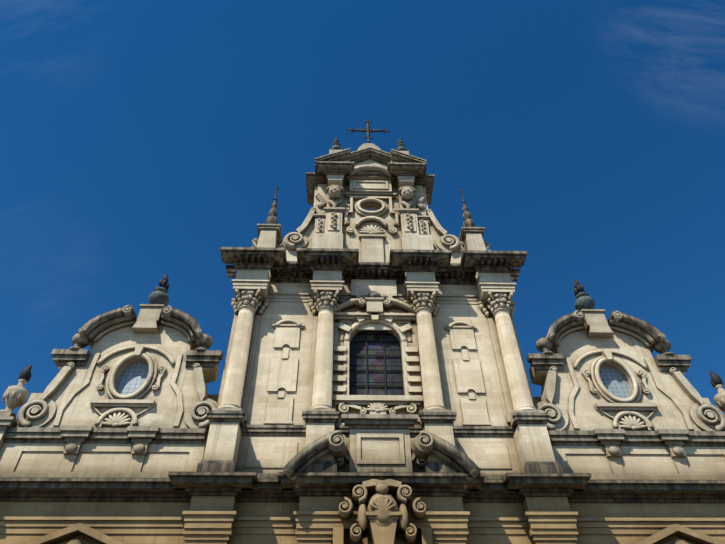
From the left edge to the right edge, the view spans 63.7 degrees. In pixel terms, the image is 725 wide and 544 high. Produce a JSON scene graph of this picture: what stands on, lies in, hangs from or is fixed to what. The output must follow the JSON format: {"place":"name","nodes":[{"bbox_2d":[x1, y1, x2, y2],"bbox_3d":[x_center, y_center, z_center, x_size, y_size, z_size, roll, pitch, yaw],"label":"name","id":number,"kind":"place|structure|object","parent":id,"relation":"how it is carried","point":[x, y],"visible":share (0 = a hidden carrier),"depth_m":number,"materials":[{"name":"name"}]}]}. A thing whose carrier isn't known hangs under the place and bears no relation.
{"place":"outdoors","nodes":[
{"label":"outdoors","id":0,"kind":"place"},
{"bbox_2d":[0,0,724,418],"label":"sky","id":1,"kind":"structure","parent":0,"point":[141,140],"materials":[{"name":"blue"}]},
{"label":"pavement","id":2,"kind":"structure","parent":0,"visible":0},
{"bbox_2d":[0,143,724,543],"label":"church facade","id":3,"kind":"structure","parent":2,"relation":"on","point":[286,437],"depth_m":21.14,"materials":[{"name":"stone"}]},
{"bbox_2d":[18,119,722,394],"bbox_3d":[0.437,-2.419,29.599,27.290,20.875,0.842,1,-45,-2],"label":"metalwork","id":4,"kind":"object","parent":3,"relation":"on","point":[26,373],"visible":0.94,"depth_m":23.92,"materials":[{"name":"black metal"}]},
{"bbox_2d":[148,142,594,310],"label":"finials","id":5,"kind":"object","parent":3,"relation":"attached to","point":[159,295],"visible":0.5,"depth_m":25.54,"materials":[{"name":"grey stone"}]},
{"bbox_2d":[116,207,630,398],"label":"oval windows","id":6,"kind":"structure","parent":3,"relation":"attached to","point":[132,378],"depth_m":22.86,"materials":[{"name":"grey glass"}]},
{"bbox_2d":[349,330,403,394],"bbox_3d":[0.522,3.688,23.506,2.160,3.660,0.060,1,-45,-2],"label":"window glass","id":7,"kind":"object","parent":3,"relation":"attached to","point":[377,362],"visible":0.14,"depth_m":23.45,"materials":[{"name":"black glass"}]}
]}

